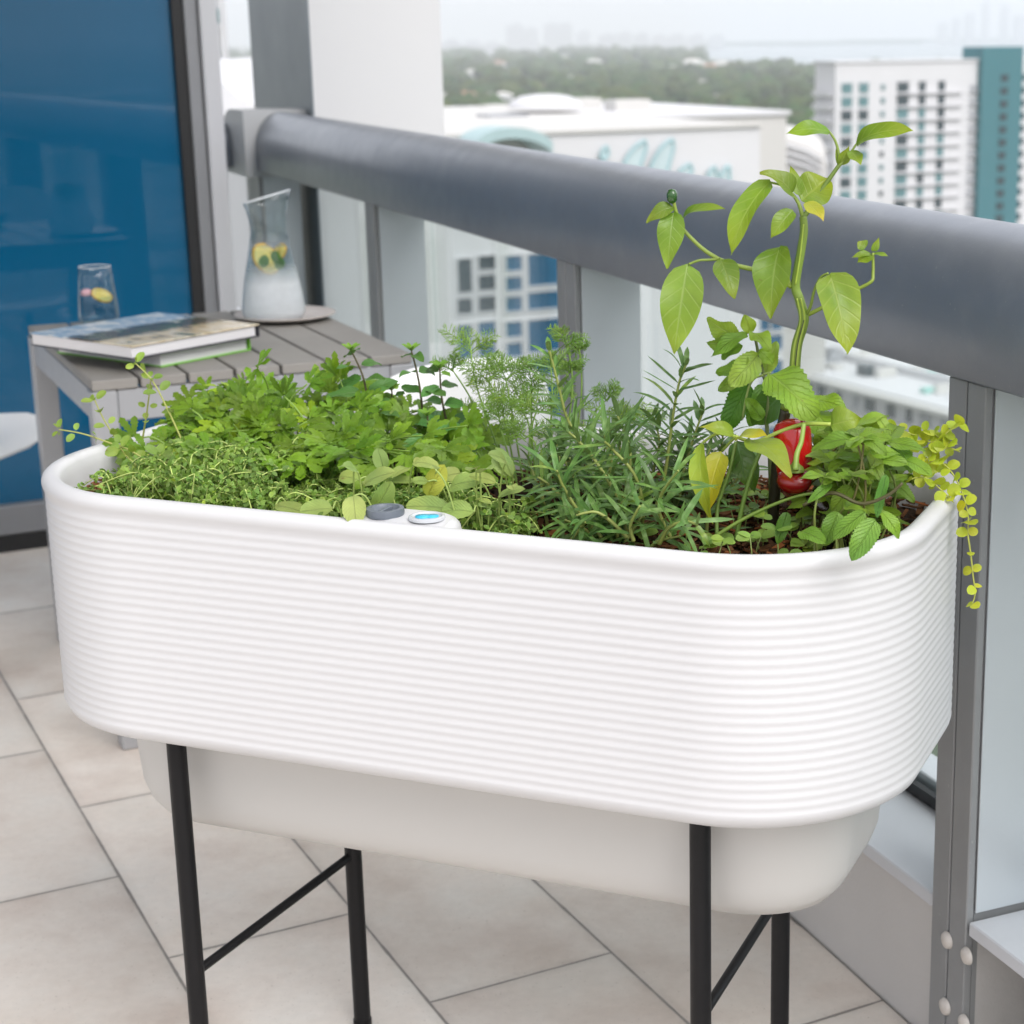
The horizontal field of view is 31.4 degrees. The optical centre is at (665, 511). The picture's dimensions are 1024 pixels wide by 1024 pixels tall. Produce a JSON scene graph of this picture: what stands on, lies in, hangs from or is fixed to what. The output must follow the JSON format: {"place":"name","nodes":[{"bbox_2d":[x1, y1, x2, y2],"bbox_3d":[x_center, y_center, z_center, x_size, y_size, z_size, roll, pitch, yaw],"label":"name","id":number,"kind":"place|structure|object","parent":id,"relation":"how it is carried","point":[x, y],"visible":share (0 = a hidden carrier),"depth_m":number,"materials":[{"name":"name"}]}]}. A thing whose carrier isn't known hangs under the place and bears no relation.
{"place":"outdoors","nodes":[
{"label":"outdoors","id":0,"kind":"place"},
{"bbox_2d":[0,547,907,1023],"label":"floor","id":1,"kind":"structure","parent":0,"point":[90,925],"depth_m":2.94,"materials":[{"name":"tile"}]},
{"bbox_2d":[0,413,37,459],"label":"shell chair","id":2,"kind":"object","parent":1,"relation":"on","point":[18,432],"visible":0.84,"depth_m":4.54,"materials":[{"name":"white plastic"}]},
{"bbox_2d":[0,0,236,552],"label":"glass door","id":3,"kind":"structure","parent":1,"relation":"on","point":[112,144],"depth_m":5.05,"materials":[{"name":"blue glass"}]},
{"bbox_2d":[28,310,412,749],"bbox_3d":[-0.998,-0.012,4.077,0.655,0.762,0.805,-8,16,-26],"label":"outdoor table","id":4,"kind":"object","parent":1,"relation":"on","point":[299,349],"visible":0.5,"depth_m":3.75,"materials":[{"name":"grey wood"}]},
{"bbox_2d":[77,264,118,321],"bbox_3d":[-1.293,-0.488,4.119,0.091,0.142,0.091,0,15,0],"label":"tumbler","id":5,"kind":"object","parent":4,"relation":"on","point":[91,268],"visible":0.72,"depth_m":4.11,"materials":[{"name":"clear glass"}]},
{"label":"tumbler water","id":6,"kind":"object","parent":5,"relation":"in","visible":0},
{"bbox_2d":[80,289,90,295],"bbox_3d":[-1.313,-0.497,4.104,0.026,0.016,0.026,0,15,0],"label":"petal","id":7,"kind":"object","parent":6,"relation":"on","point":[85,292],"visible":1,"depth_m":4.09,"materials":[{"name":"pink plant"}]},
{"bbox_2d":[91,288,112,302],"bbox_3d":[-1.278,-0.491,4.106,0.044,0.031,0.046,0,15,0],"label":"lemon slice","id":8,"kind":"object","parent":6,"relation":"in","point":[101,295],"visible":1,"depth_m":4.10,"materials":[{"name":"yellow food"}]},
{"bbox_2d":[57,339,250,366],"bbox_3d":[-1.078,-0.352,3.815,0.325,0.029,0.242,9,18,33],"label":"book","id":9,"kind":"object","parent":4,"relation":"on","point":[189,355],"visible":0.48,"depth_m":3.72,"materials":[{"name":"white paper"}]},
{"bbox_2d":[30,312,259,359],"bbox_3d":[-1.081,-0.369,3.768,0.319,0.027,0.332,10,18,34],"label":"book","id":10,"kind":"object","parent":9,"relation":"on","point":[152,334],"visible":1,"depth_m":3.71,"materials":[{"name":"paper"}]},
{"bbox_2d":[234,305,335,322],"bbox_3d":[-0.891,-0.460,4.244,0.235,0.016,0.235,0,15,0],"label":"plate","id":11,"kind":"object","parent":4,"relation":"on","point":[311,313],"visible":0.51,"depth_m":4.23,"materials":[{"name":"white ceramic"}]},
{"bbox_2d":[242,189,304,322],"bbox_3d":[-0.910,-0.592,4.170,0.144,0.298,0.144,0,15,0],"label":"carafe","id":12,"kind":"object","parent":11,"relation":"on","point":[278,295],"visible":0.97,"depth_m":4.14,"materials":[{"name":"clear glass"}]},
{"bbox_2d":[384,358,552,423],"bbox_3d":[-0.509,0.094,3.484,0.450,0.852,0.574,-11,18,-35],"label":"shell chair","id":13,"kind":"object","parent":1,"relation":"on","point":[459,392],"visible":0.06,"depth_m":3.16,"materials":[{"name":"white plastic"}]},
{"bbox_2d":[41,408,960,1023],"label":"planter","id":14,"kind":"object","parent":1,"relation":"on","point":[701,734],"visible":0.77,"depth_m":2.05,"materials":[{"name":"white plastic"}]},
{"bbox_2d":[408,511,444,522],"bbox_3d":[-0.266,0.005,2.015,0.041,0.004,0.041,0,15,0],"label":"level window","id":15,"kind":"structure","parent":14,"relation":"in","point":[423,516],"depth_m":2.01,"materials":[{"name":"plastic"}]},
{"bbox_2d":[83,449,928,553],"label":"soil","id":16,"kind":"structure","parent":14,"relation":"in","point":[910,515],"depth_m":2.16,"materials":[{"name":"brown soil"}]},
{"bbox_2d":[52,352,196,492],"bbox_3d":[-0.689,-0.093,2.377,0.194,0.230,0.314,0,15,0],"label":"oregano","id":17,"kind":"object","parent":16,"relation":"on","point":[114,448],"visible":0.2,"depth_m":2.35,"materials":[{"name":"green plant"}]},
{"bbox_2d":[74,428,410,514],"bbox_3d":[-0.535,-0.042,2.270,0.404,0.092,0.323,5,16,21],"label":"thyme","id":18,"kind":"object","parent":16,"relation":"on","point":[245,484],"visible":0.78,"depth_m":2.20,"materials":[{"name":"green plant"}]},
{"bbox_2d":[102,349,516,490],"bbox_3d":[-0.471,-0.119,2.378,0.621,0.184,0.373,5,16,21],"label":"parsley","id":19,"kind":"object","parent":16,"relation":"on","point":[357,440],"visible":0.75,"depth_m":2.37,"materials":[{"name":"green plant"}]},
{"bbox_2d":[274,447,524,533],"bbox_3d":[-0.308,-0.021,2.108,0.297,0.127,0.193,0,15,0],"label":"sage","id":20,"kind":"object","parent":16,"relation":"on","point":[435,479],"visible":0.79,"depth_m":2.08,"materials":[{"name":"green plant"}]},
{"bbox_2d":[326,342,477,451],"bbox_3d":[-0.351,-0.120,2.405,0.211,0.202,0.155,4,15,17],"label":"mint plant","id":21,"kind":"object","parent":16,"relation":"on","point":[347,389],"visible":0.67,"depth_m":2.41,"materials":[{"name":"green plant"}]},
{"bbox_2d":[273,476,556,535],"bbox_3d":[-0.301,-0.001,2.139,0.373,0.074,0.224,5,16,19],"label":"thyme","id":22,"kind":"object","parent":16,"relation":"on","point":[522,521],"visible":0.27,"depth_m":2.10,"materials":[{"name":"green plant"}]},
{"bbox_2d":[429,323,668,493],"bbox_3d":[-0.171,-0.130,2.336,0.342,0.222,0.158,5,16,22],"label":"dill","id":23,"kind":"object","parent":16,"relation":"on","point":[511,402],"visible":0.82,"depth_m":2.35,"materials":[{"name":"green plant"}]},
{"bbox_2d":[507,336,767,551],"bbox_3d":[-0.030,-0.075,2.123,0.343,0.252,0.466,0,15,0],"label":"rosemary","id":24,"kind":"object","parent":16,"relation":"on","point":[606,494],"visible":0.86,"depth_m":2.07,"materials":[{"name":"green plant"}]},
{"bbox_2d":[636,469,846,553],"bbox_3d":[0.067,0.014,2.087,0.274,0.065,0.285,7,17,27],"label":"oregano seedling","id":25,"kind":"object","parent":16,"relation":"on","point":[759,535],"visible":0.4,"depth_m":2.02,"materials":[{"name":"green plant"}]},
{"bbox_2d":[706,315,845,485],"bbox_3d":[0.118,-0.105,2.086,0.162,0.234,0.140,6,16,23],"label":"lemon balm","id":26,"kind":"object","parent":16,"relation":"on","point":[789,388],"visible":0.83,"depth_m":2.09,"materials":[{"name":"green plant"}]},
{"bbox_2d":[646,120,912,540],"bbox_3d":[0.118,-0.192,2.025,0.274,0.479,0.152,7,17,27],"label":"pepper plant","id":27,"kind":"object","parent":16,"relation":"on","point":[786,449],"visible":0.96,"depth_m":2.01,"materials":[{"name":"green plant"}]},
{"bbox_2d":[775,411,931,560],"bbox_3d":[0.214,-0.024,2.028,0.167,0.167,0.433,2,15,9],"label":"mint plant","id":28,"kind":"object","parent":16,"relation":"on","point":[859,478],"visible":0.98,"depth_m":1.96,"materials":[{"name":"green plant"}]},
{"bbox_2d":[881,414,981,608],"bbox_3d":[0.302,-0.003,2.096,0.133,0.230,0.042,5,16,21],"label":"creeping jenny","id":29,"kind":"object","parent":14,"relation":"in","point":[941,439],"visible":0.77,"depth_m":2.08,"materials":[{"name":"green plant"}]},
{"bbox_2d":[224,107,1023,1023],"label":"balcony railing","id":30,"kind":"object","parent":1,"relation":"on","point":[942,293],"visible":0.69,"depth_m":2.61,"materials":[{"name":"metal"}]},
{"bbox_2d":[237,307,1023,1023],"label":"parapet kerb","id":31,"kind":"structure","parent":1,"relation":"on","point":[869,921],"depth_m":2.66,"materials":[{"name":"paint"}]},
{"bbox_2d":[248,0,452,364],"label":"building column","id":32,"kind":"structure","parent":31,"relation":"attached to","point":[374,62],"depth_m":6.07,"materials":[{"name":"white paint"}]},
{"bbox_2d":[497,92,512,99],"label":"house","id":33,"kind":"structure","parent":0,"point":[505,96],"depth_m":1409.97,"materials":[{"name":"white concrete"}]},
{"bbox_2d":[228,42,937,756],"bbox_3d":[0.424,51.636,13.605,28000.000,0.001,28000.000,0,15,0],"label":"ground","id":34,"kind":"structure","parent":0,"point":[540,46],"depth_m":8882.31,"materials":[{"name":"grey"}]},
{"bbox_2d":[216,0,228,58],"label":"balcony tower","id":35,"kind":"structure","parent":34,"relation":"on","point":[222,29],"depth_m":143.60,"materials":[{"name":"white concrete"}]},
{"bbox_2d":[220,58,254,113],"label":"building","id":36,"kind":"structure","parent":34,"relation":"on","point":[237,83],"depth_m":120.10,"materials":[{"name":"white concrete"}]},
{"bbox_2d":[441,39,460,48],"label":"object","id":37,"kind":"structure","parent":34,"relation":"on","point":[451,43],"depth_m":5008.52,"materials":[{"name":"white"}]},
{"bbox_2d":[457,41,482,48],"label":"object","id":38,"kind":"structure","parent":34,"relation":"on","point":[473,44],"depth_m":5003.91,"materials":[{"name":"white"}]},
{"bbox_2d":[481,42,499,55],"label":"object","id":39,"kind":"structure","parent":34,"relation":"on","point":[490,48],"depth_m":4628.64,"materials":[{"name":"white"}]},
{"bbox_2d":[224,94,784,438],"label":"hotel building","id":40,"kind":"structure","parent":34,"relation":"on","point":[507,293],"depth_m":96.81,"materials":[{"name":"white concrete"}]},
{"bbox_2d":[454,254,497,315],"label":"window","id":41,"kind":"structure","parent":40,"relation":"in","point":[465,281],"depth_m":92.40,"materials":[{"name":"grey glass"}]},
{"bbox_2d":[454,319,497,364],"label":"window","id":42,"kind":"structure","parent":40,"relation":"in","point":[481,326],"depth_m":93.10,"materials":[{"name":"blue glass"}]},
{"bbox_2d":[503,253,557,313],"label":"window","id":43,"kind":"structure","parent":40,"relation":"in","point":[540,270],"depth_m":93.83,"materials":[{"name":"blue glass"}]},
{"bbox_2d":[503,316,558,376],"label":"window","id":44,"kind":"structure","parent":40,"relation":"in","point":[534,331],"depth_m":94.47,"materials":[{"name":"blue glass"}]},
{"bbox_2d":[546,382,559,420],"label":"window","id":45,"kind":"structure","parent":40,"relation":"in","point":[549,388],"depth_m":96.02,"materials":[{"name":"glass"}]},
{"bbox_2d":[758,419,777,438],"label":"window","id":46,"kind":"structure","parent":40,"relation":"in","point":[771,428],"depth_m":104.57,"materials":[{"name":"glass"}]},
{"bbox_2d":[759,319,784,350],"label":"window","id":47,"kind":"structure","parent":40,"relation":"in","point":[763,325],"depth_m":103.28,"materials":[{"name":"blue glass"}]},
{"bbox_2d":[759,358,784,383],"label":"window","id":48,"kind":"structure","parent":40,"relation":"in","point":[781,361],"depth_m":103.91,"materials":[{"name":"blue glass"}]},
{"bbox_2d":[506,23,523,50],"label":"building","id":49,"kind":"structure","parent":34,"relation":"on","point":[514,36],"depth_m":6258.79,"materials":[{"name":"white"}]},
{"bbox_2d":[523,27,537,51],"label":"building","id":50,"kind":"structure","parent":34,"relation":"on","point":[530,40],"depth_m":6265.04,"materials":[{"name":"white"}]},
{"bbox_2d":[544,22,556,50],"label":"building","id":51,"kind":"structure","parent":34,"relation":"on","point":[550,35],"depth_m":6745.79,"materials":[{"name":"white"}]},
{"bbox_2d":[557,22,571,47],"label":"building","id":52,"kind":"structure","parent":34,"relation":"on","point":[564,33],"depth_m":6743.49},
{"bbox_2d":[576,30,589,46],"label":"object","id":53,"kind":"structure","parent":34,"relation":"on","point":[582,37],"depth_m":7231.79,"materials":[{"name":"white"}]},
{"bbox_2d":[228,44,941,125],"bbox_3d":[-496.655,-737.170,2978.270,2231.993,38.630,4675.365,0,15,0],"label":"forest","id":54,"kind":"object","parent":34,"relation":"on","point":[644,72],"visible":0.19,"depth_m":1691.49,"materials":[{"name":"green plant"}]},
{"bbox_2d":[598,33,615,47],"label":"building","id":55,"kind":"structure","parent":34,"relation":"on","point":[607,40],"depth_m":6550.95,"materials":[{"name":"white"}]},
{"bbox_2d":[617,31,631,48],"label":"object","id":56,"kind":"structure","parent":34,"relation":"on","point":[624,40],"depth_m":6555.68,"materials":[{"name":"white"}]},
{"bbox_2d":[633,32,648,46],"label":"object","id":57,"kind":"structure","parent":34,"relation":"on","point":[641,39],"depth_m":6360.76,"materials":[{"name":"white"}]},
{"bbox_2d":[652,34,664,46],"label":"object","id":58,"kind":"structure","parent":34,"relation":"on","point":[658,39],"depth_m":6751.21,"materials":[{"name":"white"}]},
{"bbox_2d":[665,33,684,47],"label":"building","id":59,"kind":"structure","parent":34,"relation":"on","point":[675,40],"depth_m":6258.81,"materials":[{"name":"white"}]},
{"bbox_2d":[687,33,704,49],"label":"building","id":60,"kind":"structure","parent":34,"relation":"on","point":[696,40],"depth_m":6552.45,"materials":[{"name":"white"}]},
{"bbox_2d":[708,34,724,48],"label":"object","id":61,"kind":"structure","parent":34,"relation":"on","point":[716,41],"depth_m":6748.67,"materials":[{"name":"white"}]},
{"bbox_2d":[785,125,826,418],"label":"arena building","id":62,"kind":"structure","parent":34,"relation":"on","point":[805,153],"depth_m":227.02,"materials":[{"name":"white concrete"}]},
{"bbox_2d":[616,38,1011,45],"bbox_3d":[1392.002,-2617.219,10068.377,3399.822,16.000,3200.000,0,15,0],"label":"shore","id":63,"kind":"structure","parent":34,"relation":"on","point":[878,41],"depth_m":8908.72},
{"bbox_2d":[937,22,947,44],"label":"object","id":64,"kind":"structure","parent":34,"relation":"on","point":[942,31],"depth_m":8201.40,"materials":[{"name":"white"}]},
{"bbox_2d":[951,17,960,44],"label":"building","id":65,"kind":"structure","parent":34,"relation":"on","point":[956,31],"depth_m":8203.05,"materials":[{"name":"white"}]},
{"bbox_2d":[964,12,975,43],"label":"building","id":66,"kind":"structure","parent":34,"relation":"on","point":[969,29],"depth_m":8197.20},
{"bbox_2d":[980,1,989,43],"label":"building","id":67,"kind":"structure","parent":34,"relation":"on","point":[985,22],"depth_m":8677.99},
{"bbox_2d":[999,4,1009,42],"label":"building","id":68,"kind":"structure","parent":34,"relation":"on","point":[1004,24],"depth_m":8678.07,"materials":[{"name":"white"}]},
{"bbox_2d":[1012,15,1023,43],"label":"building","id":69,"kind":"structure","parent":34,"relation":"on","point":[1018,30],"depth_m":8293.49,"materials":[{"name":"white"}]},
{"bbox_2d":[444,97,790,357],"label":"mall building","id":70,"kind":"structure","parent":0,"point":[773,138],"depth_m":179.29,"materials":[{"name":"white concrete"}]},
{"bbox_2d":[225,0,1023,45],"label":"sky","id":71,"kind":"structure","parent":0,"point":[483,21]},
{"bbox_2d":[683,59,705,64],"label":"house","id":72,"kind":"structure","parent":0,"point":[694,61],"depth_m":2846.75,"materials":[{"name":"white concrete"}]},
{"bbox_2d":[706,38,1023,63],"bbox_3d":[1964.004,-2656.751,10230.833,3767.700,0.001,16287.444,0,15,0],"label":"bay water","id":73,"kind":"structure","parent":0,"point":[806,54],"depth_m":5558.93,"materials":[{"name":"white liquid"}]},
{"bbox_2d":[805,339,949,463],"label":"terraced building","id":74,"kind":"structure","parent":0,"point":[861,383],"depth_m":221.06,"materials":[{"name":"white concrete"}]},
{"bbox_2d":[853,394,858,407],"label":"window","id":75,"kind":"structure","parent":74,"relation":"in","point":[855,397],"depth_m":220.78,"materials":[{"name":"grey glass"}]},
{"bbox_2d":[864,397,874,411],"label":"window","id":76,"kind":"structure","parent":74,"relation":"in","point":[869,404],"depth_m":218.58,"materials":[{"name":"grey glass"}]},
{"bbox_2d":[886,402,894,417],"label":"window","id":77,"kind":"structure","parent":74,"relation":"in","point":[890,408],"depth_m":215.25,"materials":[{"name":"grey glass"}]},
{"bbox_2d":[906,408,911,422],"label":"window","id":78,"kind":"structure","parent":74,"relation":"in","point":[908,411],"depth_m":212.38,"materials":[{"name":"grey glass"}]},
{"bbox_2d":[919,411,930,427],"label":"window","id":79,"kind":"structure","parent":74,"relation":"in","point":[924,416],"depth_m":209.88,"materials":[{"name":"grey glass"}]},
{"bbox_2d":[811,46,1023,223],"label":"apartment tower","id":80,"kind":"structure","parent":0,"point":[959,149],"depth_m":423.71,"materials":[{"name":"white concrete"}]},
{"bbox_2d":[839,177,851,187],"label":"window","id":81,"kind":"structure","parent":80,"relation":"in","point":[844,182],"depth_m":413.89,"materials":[{"name":"grey glass"}]},
{"bbox_2d":[839,191,851,197],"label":"window","id":82,"kind":"structure","parent":80,"relation":"in","point":[847,194],"depth_m":414.60,"materials":[{"name":"teal glass"}]},
{"bbox_2d":[840,164,851,173],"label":"window","id":83,"kind":"structure","parent":80,"relation":"in","point":[843,169],"depth_m":413.18,"materials":[{"name":"teal glass"}]},
{"bbox_2d":[840,110,852,120],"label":"window","id":84,"kind":"structure","parent":80,"relation":"in","point":[845,115],"depth_m":410.07,"materials":[{"name":"grey glass"}]},
{"bbox_2d":[840,124,852,133],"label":"window","id":85,"kind":"structure","parent":80,"relation":"in","point":[846,128],"depth_m":410.87,"materials":[{"name":"teal glass"}]},
{"bbox_2d":[840,137,852,147],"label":"window","id":86,"kind":"structure","parent":80,"relation":"in","point":[845,142],"depth_m":411.57,"materials":[{"name":"grey glass"}]},
{"bbox_2d":[841,97,852,106],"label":"window","id":87,"kind":"structure","parent":80,"relation":"in","point":[845,101],"depth_m":409.27,"materials":[{"name":"teal glass"}]},
{"bbox_2d":[841,83,853,92],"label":"window","id":88,"kind":"structure","parent":80,"relation":"in","point":[845,88],"depth_m":408.57,"materials":[{"name":"teal glass"}]},
{"bbox_2d":[856,190,866,199],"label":"window","id":89,"kind":"structure","parent":80,"relation":"in","point":[861,194],"depth_m":416.93,"materials":[{"name":"teal glass"}]},
{"bbox_2d":[857,163,867,172],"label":"window","id":90,"kind":"structure","parent":80,"relation":"in","point":[862,168],"depth_m":415.41,"materials":[{"name":"teal glass"}]},
{"bbox_2d":[857,177,867,186],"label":"window","id":91,"kind":"structure","parent":80,"relation":"in","point":[861,181],"depth_m":416.17,"materials":[{"name":"teal glass"}]},
{"bbox_2d":[858,96,868,105],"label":"window","id":92,"kind":"structure","parent":80,"relation":"in","point":[862,101],"depth_m":411.57,"materials":[{"name":"teal glass"}]},
{"bbox_2d":[858,110,868,119],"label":"window","id":93,"kind":"structure","parent":80,"relation":"in","point":[863,114],"depth_m":412.37,"materials":[{"name":"grey glass"}]},
{"bbox_2d":[858,83,869,92],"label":"window","id":94,"kind":"structure","parent":80,"relation":"in","point":[863,87],"depth_m":410.82,"materials":[{"name":"teal glass"}]},
{"bbox_2d":[894,187,906,197],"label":"window","id":95,"kind":"structure","parent":80,"relation":"in","point":[899,192],"depth_m":422.26,"materials":[{"name":"teal glass"}]},
{"bbox_2d":[894,174,907,184],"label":"window","id":96,"kind":"structure","parent":80,"relation":"in","point":[899,179],"depth_m":421.54,"materials":[{"name":"teal glass"}]},
{"bbox_2d":[895,148,907,157],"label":"window","id":97,"kind":"structure","parent":80,"relation":"in","point":[899,153],"depth_m":419.99,"materials":[{"name":"teal glass"}]},
{"bbox_2d":[895,161,907,170],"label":"window","id":98,"kind":"structure","parent":80,"relation":"in","point":[899,166],"depth_m":420.82,"materials":[{"name":"grey glass"}]},
{"bbox_2d":[896,109,907,118],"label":"window","id":99,"kind":"structure","parent":80,"relation":"in","point":[901,113],"depth_m":417.69,"materials":[{"name":"teal glass"}]},
{"bbox_2d":[896,135,908,144],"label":"window","id":100,"kind":"structure","parent":80,"relation":"in","point":[902,140],"depth_m":419.28,"materials":[{"name":"grey glass"}]},
{"bbox_2d":[897,82,909,91],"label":"window","id":101,"kind":"structure","parent":80,"relation":"in","point":[901,86],"depth_m":416.22,"materials":[{"name":"grey glass"}]},
{"bbox_2d":[897,95,909,104],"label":"window","id":102,"kind":"structure","parent":80,"relation":"in","point":[900,100],"depth_m":416.98,"materials":[{"name":"grey glass"}]},
{"bbox_2d":[915,186,923,195],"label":"window","id":103,"kind":"structure","parent":80,"relation":"in","point":[919,191],"depth_m":425.05,"materials":[{"name":"teal glass"}]},
{"bbox_2d":[916,160,924,169],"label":"window","id":104,"kind":"structure","parent":80,"relation":"in","point":[920,165],"depth_m":423.50,"materials":[{"name":"teal glass"}]},
{"bbox_2d":[917,121,925,130],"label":"window","id":105,"kind":"structure","parent":80,"relation":"in","point":[921,126],"depth_m":421.23,"materials":[{"name":"teal glass"}]},
{"bbox_2d":[918,108,925,117],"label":"window","id":106,"kind":"structure","parent":80,"relation":"in","point":[921,111],"depth_m":420.41,"materials":[{"name":"teal glass"}]},
{"bbox_2d":[918,95,926,104],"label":"window","id":107,"kind":"structure","parent":80,"relation":"in","point":[922,98],"depth_m":419.69,"materials":[{"name":"grey glass"}]},
{"bbox_2d":[935,185,942,194],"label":"window","id":108,"kind":"structure","parent":80,"relation":"in","point":[938,190],"depth_m":427.76,"materials":[{"name":"teal glass"}]},
{"bbox_2d":[935,198,942,207],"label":"window","id":109,"kind":"structure","parent":80,"relation":"in","point":[938,203],"depth_m":428.59,"materials":[{"name":"glass"}]},
{"bbox_2d":[937,94,945,103],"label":"window","id":110,"kind":"structure","parent":80,"relation":"in","point":[941,99],"depth_m":422.46,"materials":[{"name":"grey glass"}]},
{"bbox_2d":[938,81,945,90],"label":"window","id":111,"kind":"structure","parent":80,"relation":"in","point":[941,84],"depth_m":421.64,"materials":[{"name":"grey glass"}]},
{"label":"carafe water","id":112,"kind":"object","parent":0,"visible":0},
{"bbox_2d":[252,243,277,274],"bbox_3d":[-0.920,-0.582,4.168,0.037,0.072,0.078,8,17,28],"label":"lemon slice","id":113,"kind":"object","parent":112,"relation":"in","point":[259,250],"visible":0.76,"depth_m":4.16,"materials":[{"name":"yellow food"}]},
{"bbox_2d":[259,251,284,269],"bbox_3d":[-0.898,-0.574,4.133,0.058,0.045,0.011,-1,15,-3],"label":"mint sprig","id":114,"kind":"object","parent":112,"relation":"in","point":[277,259],"visible":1,"depth_m":4.13,"materials":[{"name":"green plant"}]},
{"bbox_2d":[274,243,286,257],"bbox_3d":[-0.892,-0.598,4.180,0.028,0.043,0.048,-13,19,-39],"label":"lemon slice","id":115,"kind":"object","parent":112,"relation":"in","point":[281,249],"visible":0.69,"depth_m":4.17,"materials":[{"name":"yellow food"}]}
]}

